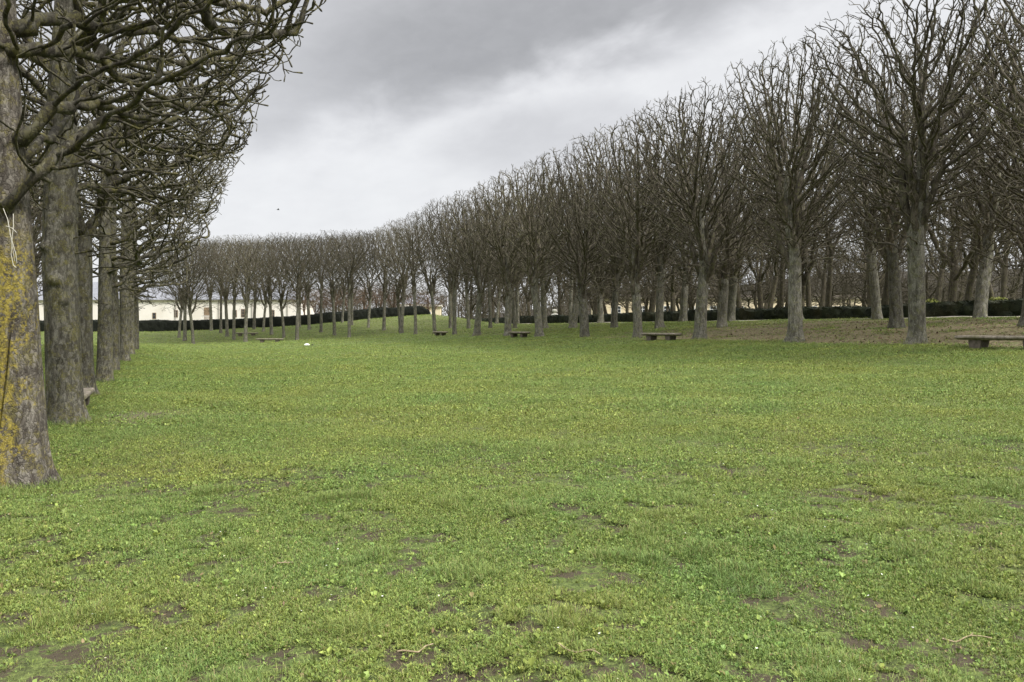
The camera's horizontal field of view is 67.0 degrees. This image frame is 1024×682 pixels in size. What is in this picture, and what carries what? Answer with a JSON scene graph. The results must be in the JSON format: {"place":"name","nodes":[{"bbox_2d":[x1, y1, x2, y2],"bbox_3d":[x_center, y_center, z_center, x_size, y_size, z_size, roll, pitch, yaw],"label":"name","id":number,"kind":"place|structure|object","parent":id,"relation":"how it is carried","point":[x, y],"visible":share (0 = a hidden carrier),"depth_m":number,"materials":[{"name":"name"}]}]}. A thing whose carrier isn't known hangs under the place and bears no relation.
{"place":"outdoors","nodes":[
{"label":"outdoors","id":0,"kind":"place"},
{"bbox_2d":[0,314,1023,681],"bbox_3d":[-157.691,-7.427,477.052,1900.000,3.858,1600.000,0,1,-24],"label":"ground","id":1,"kind":"structure","parent":0,"point":[52,661],"depth_m":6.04,"materials":[{"name":"green plant"}]},
{"bbox_2d":[24,90,44,295],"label":"clipped tree","id":2,"kind":"object","parent":1,"relation":"on","point":[36,197],"visible":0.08,"depth_m":34.28,"materials":[{"name":"brown plant"}]},
{"bbox_2d":[28,118,44,284],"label":"clipped tree","id":3,"kind":"object","parent":1,"relation":"on","point":[37,228],"visible":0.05,"depth_m":38.49,"materials":[{"name":"brown plant"}]},
{"bbox_2d":[30,147,44,305],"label":"clipped tree","id":4,"kind":"object","parent":1,"relation":"on","point":[36,249],"visible":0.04,"depth_m":42.93,"materials":[{"name":"brown plant"}]},
{"bbox_2d":[29,72,236,360],"bbox_3d":[-17.118,-5.258,35.660,8.506,12.835,6.592,0,1,-20],"label":"lawn edge tree","id":5,"kind":"object","parent":1,"relation":"on","point":[124,336],"visible":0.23,"depth_m":35.41,"materials":[{"name":"brown plant"}]},
{"bbox_2d":[19,30,249,370],"bbox_3d":[-14.928,-5.040,30.520,8.618,12.900,6.779,0,1,-28],"label":"lawn edge tree","id":6,"kind":"object","parent":1,"relation":"on","point":[116,276],"visible":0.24,"depth_m":30.17,"materials":[{"name":"brown plant"}]},
{"bbox_2d":[16,0,262,381],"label":"lawn edge tree","id":7,"kind":"object","parent":1,"relation":"on","point":[104,364],"visible":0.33,"depth_m":24.78,"materials":[{"name":"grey plant"}]},
{"bbox_2d":[16,0,287,395],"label":"lawn edge tree","id":8,"kind":"object","parent":1,"relation":"on","point":[85,270],"visible":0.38,"depth_m":19.46,"materials":[{"name":"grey plant"}]},
{"bbox_2d":[78,110,225,353],"bbox_3d":[-19.453,-5.451,40.962,8.291,12.751,7.099,0,1,-29],"label":"lawn edge tree","id":9,"kind":"object","parent":1,"relation":"on","point":[131,326],"visible":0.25,"depth_m":40.72,"materials":[{"name":"brown plant"}]},
{"bbox_2d":[79,138,224,348],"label":"lawn edge tree","id":10,"kind":"object","parent":1,"relation":"on","point":[136,321],"visible":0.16,"depth_m":46.12,"materials":[{"name":"grey plant"}]},
{"bbox_2d":[0,0,312,489],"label":"lawn edge tree","id":11,"kind":"object","parent":1,"relation":"on","point":[25,455],"visible":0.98,"depth_m":8.49,"materials":[{"name":"brown plant"}]},
{"bbox_2d":[17,0,325,424],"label":"lawn edge tree","id":12,"kind":"object","parent":1,"relation":"on","point":[58,247],"visible":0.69,"depth_m":13.68,"materials":[{"name":"grey plant"}]},
{"bbox_2d":[37,281,315,320],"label":"white house","id":13,"kind":"structure","parent":1,"relation":"on","point":[152,312],"depth_m":149.37,"materials":[{"name":"white paint"}]},
{"bbox_2d":[154,243,207,337],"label":"clipped tree","id":14,"kind":"object","parent":1,"relation":"on","point":[179,325],"visible":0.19,"depth_m":96.72,"materials":[{"name":"grey plant"}]},
{"bbox_2d":[154,239,213,340],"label":"clipped tree","id":15,"kind":"object","parent":1,"relation":"on","point":[184,307],"visible":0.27,"depth_m":91.38,"materials":[{"name":"grey plant"}]},
{"bbox_2d":[158,237,226,343],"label":"clipped tree","id":16,"kind":"object","parent":1,"relation":"on","point":[189,293],"visible":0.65,"depth_m":86.13,"materials":[{"name":"grey plant"}]},
{"bbox_2d":[184,246,235,330],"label":"clipped tree","id":17,"kind":"object","parent":1,"relation":"on","point":[210,314],"visible":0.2,"depth_m":106.74,"materials":[{"name":"brown plant"}]},
{"bbox_2d":[199,242,242,332],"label":"clipped tree","id":18,"kind":"object","parent":1,"relation":"on","point":[220,324],"visible":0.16,"depth_m":101.68,"materials":[{"name":"brown plant"}]},
{"bbox_2d":[197,239,256,336],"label":"clipped tree","id":19,"kind":"object","parent":1,"relation":"on","point":[225,294],"visible":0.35,"depth_m":96.35,"materials":[{"name":"brown plant"}]},
{"bbox_2d":[203,237,264,339],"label":"clipped tree","id":20,"kind":"object","parent":1,"relation":"on","point":[234,303],"visible":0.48,"depth_m":91.31,"materials":[{"name":"brown plant"}]},
{"bbox_2d":[40,305,429,331],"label":"tall hedge","id":21,"kind":"object","parent":1,"relation":"on","point":[162,325],"visible":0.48,"depth_m":111.25,"materials":[{"name":"green plant"}]},
{"bbox_2d":[211,234,278,341],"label":"clipped tree","id":22,"kind":"object","parent":1,"relation":"on","point":[245,294],"visible":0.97,"depth_m":86.21,"materials":[{"name":"brown plant"}]},
{"bbox_2d":[236,240,287,331],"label":"clipped tree","id":23,"kind":"object","parent":1,"relation":"on","point":[265,305],"visible":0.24,"depth_m":101.88,"materials":[{"name":"brown plant"}]},
{"bbox_2d":[242,239,300,334],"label":"clipped tree","id":24,"kind":"object","parent":1,"relation":"on","point":[270,310],"visible":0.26,"depth_m":96.08,"materials":[{"name":"brown plant"}]},
{"bbox_2d":[252,236,313,337],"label":"clipped tree","id":25,"kind":"object","parent":1,"relation":"on","point":[281,295],"visible":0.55,"depth_m":91.05,"materials":[{"name":"brown plant"}]},
{"bbox_2d":[262,232,326,339],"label":"clipped tree","id":26,"kind":"object","parent":1,"relation":"on","point":[298,289],"visible":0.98,"depth_m":86.24,"materials":[{"name":"brown plant"}]},
{"bbox_2d":[280,238,333,329],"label":"clipped tree","id":27,"kind":"object","parent":1,"relation":"on","point":[308,315],"visible":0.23,"depth_m":101.56,"materials":[{"name":"brown plant"}]},
{"bbox_2d":[292,236,347,332],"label":"clipped tree","id":28,"kind":"object","parent":1,"relation":"on","point":[321,297],"visible":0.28,"depth_m":96.51,"materials":[{"name":"brown plant"}]},
{"bbox_2d":[305,234,362,335],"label":"clipped tree","id":29,"kind":"object","parent":1,"relation":"on","point":[333,292],"visible":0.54,"depth_m":91.47,"materials":[{"name":"brown plant"}]},
{"bbox_2d":[320,230,377,337],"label":"clipped tree","id":30,"kind":"object","parent":1,"relation":"on","point":[349,273],"visible":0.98,"depth_m":86.30,"materials":[{"name":"brown plant"}]},
{"bbox_2d":[325,235,374,324],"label":"clipped tree","id":31,"kind":"object","parent":1,"relation":"on","point":[352,282],"visible":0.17,"depth_m":103.04,"materials":[{"name":"brown plant"}]},
{"bbox_2d":[340,233,391,327],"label":"clipped tree","id":32,"kind":"object","parent":1,"relation":"on","point":[369,298],"visible":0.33,"depth_m":97.91,"materials":[{"name":"brown plant"}]},
{"bbox_2d":[356,229,407,329],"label":"clipped tree","id":33,"kind":"object","parent":1,"relation":"on","point":[384,306],"visible":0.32,"depth_m":92.95,"materials":[{"name":"brown plant"}]},
{"bbox_2d":[370,227,428,331],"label":"clipped tree","id":34,"kind":"object","parent":1,"relation":"on","point":[397,294],"visible":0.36,"depth_m":87.59,"materials":[{"name":"brown plant"}]},
{"bbox_2d":[374,223,427,333],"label":"clipped tree","id":35,"kind":"object","parent":1,"relation":"on","point":[403,293],"visible":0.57,"depth_m":84.93,"materials":[{"name":"brown plant"}]},
{"bbox_2d":[384,216,445,333],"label":"clipped tree","id":36,"kind":"object","parent":1,"relation":"on","point":[413,283],"visible":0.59,"depth_m":79.00,"materials":[{"name":"brown plant"}]},
{"bbox_2d":[405,289,448,314],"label":"bare shrub","id":37,"kind":"object","parent":1,"relation":"on","point":[439,303],"visible":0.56,"depth_m":137.70,"materials":[{"name":"plant"}]},
{"bbox_2d":[398,207,469,334],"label":"clipped tree","id":38,"kind":"object","parent":1,"relation":"on","point":[427,279],"visible":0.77,"depth_m":73.98,"materials":[{"name":"brown plant"}]},
{"bbox_2d":[424,221,472,327],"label":"clipped tree","id":39,"kind":"object","parent":1,"relation":"on","point":[450,307],"visible":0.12,"depth_m":87.17,"materials":[{"name":"brown plant"}]},
{"bbox_2d":[417,195,491,334],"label":"clipped tree","id":40,"kind":"object","parent":1,"relation":"on","point":[454,311],"visible":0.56,"depth_m":68.49,"materials":[{"name":"grey plant"}]},
{"bbox_2d":[437,215,496,328],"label":"clipped tree","id":41,"kind":"object","parent":1,"relation":"on","point":[467,308],"visible":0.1,"depth_m":81.73,"materials":[{"name":"grey plant"}]},
{"bbox_2d":[439,190,515,335],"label":"clipped tree","id":42,"kind":"object","parent":1,"relation":"on","point":[476,269],"visible":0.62,"depth_m":63.07,"materials":[{"name":"grey plant"}]},
{"bbox_2d":[461,205,520,327],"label":"clipped tree","id":43,"kind":"object","parent":1,"relation":"on","point":[490,312],"visible":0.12,"depth_m":76.34,"materials":[{"name":"grey plant"}]},
{"bbox_2d":[465,174,550,335],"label":"clipped tree","id":44,"kind":"object","parent":1,"relation":"on","point":[507,267],"visible":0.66,"depth_m":57.83,"materials":[{"name":"grey plant"}]},
{"bbox_2d":[0,389,1015,681],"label":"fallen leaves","id":45,"kind":"object","parent":1,"relation":"on","point":[568,477],"visible":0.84,"depth_m":5.19,"materials":[{"name":"plant"}]},
{"bbox_2d":[476,195,543,327],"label":"clipped tree","id":46,"kind":"object","parent":1,"relation":"on","point":[514,314],"visible":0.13,"depth_m":70.87,"materials":[{"name":"grey plant"}]},
{"bbox_2d":[488,158,586,336],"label":"clipped tree","id":47,"kind":"object","parent":1,"relation":"on","point":[536,272],"visible":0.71,"depth_m":52.82,"materials":[{"name":"grey plant"}]},
{"bbox_2d":[511,190,574,327],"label":"clipped tree","id":48,"kind":"object","parent":1,"relation":"on","point":[544,310],"visible":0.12,"depth_m":65.55,"materials":[{"name":"grey plant"}]},
{"bbox_2d":[527,174,613,327],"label":"clipped tree","id":49,"kind":"object","parent":1,"relation":"on","point":[573,322],"visible":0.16,"depth_m":60.53,"materials":[{"name":"grey plant"}]},
{"bbox_2d":[528,140,641,337],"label":"clipped tree","id":50,"kind":"object","parent":1,"relation":"on","point":[582,279],"visible":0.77,"depth_m":47.58,"materials":[{"name":"grey plant"}]},
{"bbox_2d":[572,188,628,323],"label":"clipped tree","id":51,"kind":"object","parent":1,"relation":"on","point":[600,304],"visible":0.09,"depth_m":68.16,"materials":[{"name":"grey plant"}]},
{"bbox_2d":[566,163,663,327],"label":"clipped tree","id":52,"kind":"object","parent":1,"relation":"on","point":[614,308],"visible":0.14,"depth_m":55.23,"materials":[{"name":"grey plant"}]},
{"bbox_2d":[571,113,714,337],"bbox_3d":[6.900,-5.837,42.132,6.346,11.872,6.746,0,1,-29],"label":"clipped tree","id":53,"kind":"object","parent":1,"relation":"on","point":[634,253],"visible":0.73,"depth_m":41.84,"materials":[{"name":"grey plant"}]},
{"bbox_2d":[618,284,694,312],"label":"bare bush","id":54,"kind":"object","parent":1,"relation":"on","point":[645,301],"visible":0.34,"depth_m":83.72,"materials":[{"name":"brown plant"}]},
{"bbox_2d":[604,141,714,328],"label":"clipped tree","id":55,"kind":"object","parent":1,"relation":"on","point":[659,316],"visible":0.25,"depth_m":49.87,"materials":[{"name":"grey plant"}]},
{"bbox_2d":[641,333,681,340],"bbox_3d":[7.469,-0.141,38.794,0.564,0.535,2.900,0,1,-24],"label":"stone bench","id":56,"kind":"object","parent":1,"relation":"on","point":[653,336],"visible":0.86,"depth_m":38.27,"materials":[{"name":"grey stone"}]},
{"bbox_2d":[645,234,709,310],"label":"woodland tree","id":57,"kind":"object","parent":1,"relation":"on","point":[672,301],"visible":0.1,"depth_m":76.33,"materials":[{"name":"brown plant"}]},
{"bbox_2d":[642,276,715,310],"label":"bare bush","id":58,"kind":"object","parent":1,"relation":"on","point":[678,302],"visible":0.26,"depth_m":84.10,"materials":[{"name":"brown plant"}]},
{"bbox_2d":[642,171,725,321],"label":"clipped tree","id":59,"kind":"object","parent":1,"relation":"on","point":[683,309],"visible":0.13,"depth_m":57.31,"materials":[{"name":"grey plant"}]},
{"bbox_2d":[624,76,783,339],"bbox_3d":[9.054,-5.745,36.984,6.346,11.849,7.115,0,1,-19],"label":"clipped tree","id":60,"kind":"object","parent":1,"relation":"on","point":[705,268],"visible":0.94,"depth_m":36.64,"materials":[{"name":"grey plant"}]},
{"bbox_2d":[668,112,775,327],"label":"clipped tree","id":61,"kind":"object","parent":1,"relation":"on","point":[722,307],"visible":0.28,"depth_m":44.12,"materials":[{"name":"grey plant"}]},
{"bbox_2d":[682,144,775,320],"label":"clipped tree","id":62,"kind":"object","parent":1,"relation":"on","point":[731,307],"visible":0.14,"depth_m":51.92,"materials":[{"name":"grey plant"}]},
{"bbox_2d":[447,317,1023,347],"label":"leaf litter","id":63,"kind":"object","parent":1,"relation":"on","point":[982,324],"visible":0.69,"depth_m":33.03,"materials":[{"name":"brown plant"}]},
{"bbox_2d":[591,295,881,313],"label":"cream building","id":64,"kind":"structure","parent":1,"relation":"on","point":[620,310],"depth_m":132.56,"materials":[{"name":"beige paint"}]},
{"bbox_2d":[708,196,770,308],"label":"woodland tree","id":65,"kind":"object","parent":1,"relation":"on","point":[738,302],"visible":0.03,"depth_m":69.61,"materials":[{"name":"brown plant"}]},
{"bbox_2d":[465,297,1022,323],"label":"clipped hedge","id":66,"kind":"object","parent":1,"relation":"on","point":[1007,307],"visible":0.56,"depth_m":49.60,"materials":[{"name":"green plant"}]},
{"bbox_2d":[717,191,785,307],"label":"woodland tree","id":67,"kind":"object","parent":1,"relation":"on","point":[760,275],"visible":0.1,"depth_m":59.79,"materials":[{"name":"brown plant"}]},
{"bbox_2d":[728,274,787,307],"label":"bare bush","id":68,"kind":"object","parent":1,"relation":"on","point":[754,293],"visible":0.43,"depth_m":80.12,"materials":[{"name":"brown plant"}]},
{"bbox_2d":[738,217,779,308],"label":"woodland tree","id":69,"kind":"object","parent":1,"relation":"on","point":[774,281],"visible":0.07,"depth_m":76.19,"materials":[{"name":"brown plant"}]},
{"bbox_2d":[742,201,808,307],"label":"woodland tree","id":70,"kind":"object","parent":1,"relation":"on","point":[781,296],"visible":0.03,"depth_m":64.93,"materials":[{"name":"brown plant"}]},
{"bbox_2d":[725,83,871,327],"bbox_3d":[14.429,-6.396,39.497,6.077,11.856,6.687,0,1,-18],"label":"clipped tree","id":71,"kind":"object","parent":1,"relation":"on","point":[806,230],"visible":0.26,"depth_m":38.87,"materials":[{"name":"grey plant"}]},
{"bbox_2d":[714,34,883,342],"bbox_3d":[11.546,-5.658,31.521,5.668,11.856,5.879,0,1,-25],"label":"clipped tree","id":72,"kind":"object","parent":1,"relation":"on","point":[789,200],"visible":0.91,"depth_m":31.34,"materials":[{"name":"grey plant"}]},
{"bbox_2d":[748,119,850,318],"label":"clipped tree","id":73,"kind":"object","parent":1,"relation":"on","point":[805,201],"visible":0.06,"depth_m":46.82,"materials":[{"name":"grey plant"}]},
{"bbox_2d":[747,188,859,306],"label":"woodland tree","id":74,"kind":"object","parent":1,"relation":"on","point":[804,276],"visible":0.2,"depth_m":54.25,"materials":[{"name":"brown plant"}]},
{"bbox_2d":[784,199,855,306],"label":"woodland tree","id":75,"kind":"object","parent":1,"relation":"on","point":[808,294],"visible":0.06,"depth_m":68.50,"materials":[{"name":"brown plant"}]},
{"bbox_2d":[805,273,855,306],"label":"bare bush","id":76,"kind":"object","parent":1,"relation":"on","point":[833,293],"visible":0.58,"depth_m":84.14,"materials":[{"name":"brown plant"}]},
{"bbox_2d":[807,218,854,306],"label":"woodland tree","id":77,"kind":"object","parent":1,"relation":"on","point":[823,286],"visible":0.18,"depth_m":80.21,"materials":[{"name":"brown plant"}]},
{"bbox_2d":[805,188,864,306],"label":"woodland tree","id":78,"kind":"object","parent":1,"relation":"on","point":[829,291],"visible":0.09,"depth_m":60.48,"materials":[{"name":"brown plant"}]},
{"bbox_2d":[810,248,866,305],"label":"woodland tree","id":79,"kind":"object","parent":1,"relation":"on","point":[839,275],"visible":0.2,"depth_m":98.72,"materials":[{"name":"brown plant"}]},
{"bbox_2d":[833,232,885,306],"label":"woodland tree","id":80,"kind":"object","parent":1,"relation":"on","point":[862,301],"visible":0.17,"depth_m":84.86,"materials":[{"name":"brown plant"}]},
{"bbox_2d":[815,160,910,306],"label":"woodland tree","id":81,"kind":"object","parent":1,"relation":"on","point":[868,295],"visible":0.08,"depth_m":51.34,"materials":[{"name":"brown plant"}]},
{"bbox_2d":[832,224,906,282],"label":"woodland tree","id":82,"kind":"object","parent":1,"relation":"on","point":[863,267],"visible":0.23,"depth_m":74.31,"materials":[{"name":"brown plant"}]},
{"bbox_2d":[835,270,907,303],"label":"bare bush","id":83,"kind":"object","parent":1,"relation":"on","point":[862,288],"visible":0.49,"depth_m":76.21,"materials":[{"name":"brown plant"}]},
{"bbox_2d":[819,91,935,319],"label":"clipped tree","id":84,"kind":"object","parent":1,"relation":"on","point":[876,310],"visible":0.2,"depth_m":41.57,"materials":[{"name":"grey plant"}]},
{"bbox_2d":[826,178,943,304],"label":"woodland tree","id":85,"kind":"object","parent":1,"relation":"on","point":[886,296],"visible":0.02,"depth_m":54.89,"materials":[{"name":"brown plant"}]},
{"bbox_2d":[814,38,991,328],"bbox_3d":[16.833,-6.247,33.893,5.937,11.849,6.656,0,1,-20],"label":"clipped tree","id":86,"kind":"object","parent":1,"relation":"on","point":[896,315],"visible":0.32,"depth_m":33.70,"materials":[{"name":"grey plant"}]},
{"bbox_2d":[799,0,1023,344],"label":"clipped tree","id":87,"kind":"object","parent":1,"relation":"on","point":[916,190],"visible":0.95,"depth_m":25.80,"materials":[{"name":"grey plant"}]},
{"bbox_2d":[900,223,963,301],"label":"woodland tree","id":88,"kind":"object","parent":1,"relation":"on","point":[927,288],"visible":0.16,"depth_m":78.61,"materials":[{"name":"brown plant"}]},
{"bbox_2d":[898,192,973,301],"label":"woodland tree","id":89,"kind":"object","parent":1,"relation":"on","point":[939,275],"visible":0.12,"depth_m":67.00,"materials":[{"name":"brown plant"}]},
{"bbox_2d":[880,145,1023,301],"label":"woodland tree","id":90,"kind":"object","parent":1,"relation":"on","point":[955,272],"visible":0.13,"depth_m":45.79,"materials":[{"name":"brown plant"}]},
{"bbox_2d":[925,243,978,300],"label":"woodland tree","id":91,"kind":"object","parent":1,"relation":"on","point":[964,279],"visible":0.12,"depth_m":85.02,"materials":[{"name":"brown plant"}]},
{"bbox_2d":[896,51,1023,318],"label":"clipped tree","id":92,"kind":"object","parent":1,"relation":"on","point":[980,309],"visible":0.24,"depth_m":36.32,"materials":[{"name":"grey plant"}]},
{"bbox_2d":[910,151,1016,300],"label":"woodland tree","id":93,"kind":"object","parent":1,"relation":"on","point":[970,282],"visible":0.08,"depth_m":54.99,"materials":[{"name":"brown plant"}]},
{"bbox_2d":[926,2,1023,326],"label":"clipped tree","id":94,"kind":"object","parent":1,"relation":"on","point":[1015,191],"visible":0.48,"depth_m":28.80,"materials":[{"name":"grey plant"}]},
{"bbox_2d":[937,170,1023,299],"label":"woodland tree","id":95,"kind":"object","parent":1,"relation":"on","point":[991,292],"visible":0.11,"depth_m":47.98,"materials":[{"name":"brown plant"}]},
{"bbox_2d":[942,268,1022,299],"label":"bare bush","id":96,"kind":"object","parent":1,"relation":"on","point":[995,278],"visible":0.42,"depth_m":75.81,"materials":[{"name":"brown plant"}]},
{"bbox_2d":[949,193,1022,299],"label":"woodland tree","id":97,"kind":"object","parent":1,"relation":"on","point":[1004,277],"visible":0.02,"depth_m":62.24,"materials":[{"name":"brown plant"}]},
{"bbox_2d":[953,127,1023,297],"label":"woodland tree","id":98,"kind":"object","parent":1,"relation":"on","point":[1018,242],"visible":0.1,"depth_m":40.48,"materials":[{"name":"brown plant"}]},
{"bbox_2d":[954,335,1023,348],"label":"stone bench","id":99,"kind":"object","parent":1,"relation":"on","point":[978,341],"visible":0.91,"depth_m":23.33,"materials":[{"name":"grey stone"}]},
{"bbox_2d":[956,0,1023,264],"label":"clipped tree","id":100,"kind":"object","parent":1,"relation":"on","point":[1013,90],"visible":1,"depth_m":22.20,"materials":[{"name":"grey plant"}]},
{"bbox_2d":[978,235,1023,299],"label":"woodland tree","id":101,"kind":"object","parent":1,"relation":"on","point":[1014,271],"visible":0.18,"depth_m":78.77,"materials":[{"name":"brown plant"}]},
{"bbox_2d":[16,0,1023,316],"label":"sky","id":102,"kind":"structure","parent":0,"point":[395,107],"materials":[{"name":"grey"}]},
{"bbox_2d":[462,268,1023,318],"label":"hill","id":103,"kind":"structure","parent":0,"point":[904,274],"depth_m":268.16,"materials":[{"name":"green plant"}]},
{"bbox_2d":[312,248,1023,318],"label":"distant woods","id":104,"kind":"object","parent":103,"relation":"on","point":[485,310],"visible":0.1,"depth_m":218.35,"materials":[{"name":"brown plant"}]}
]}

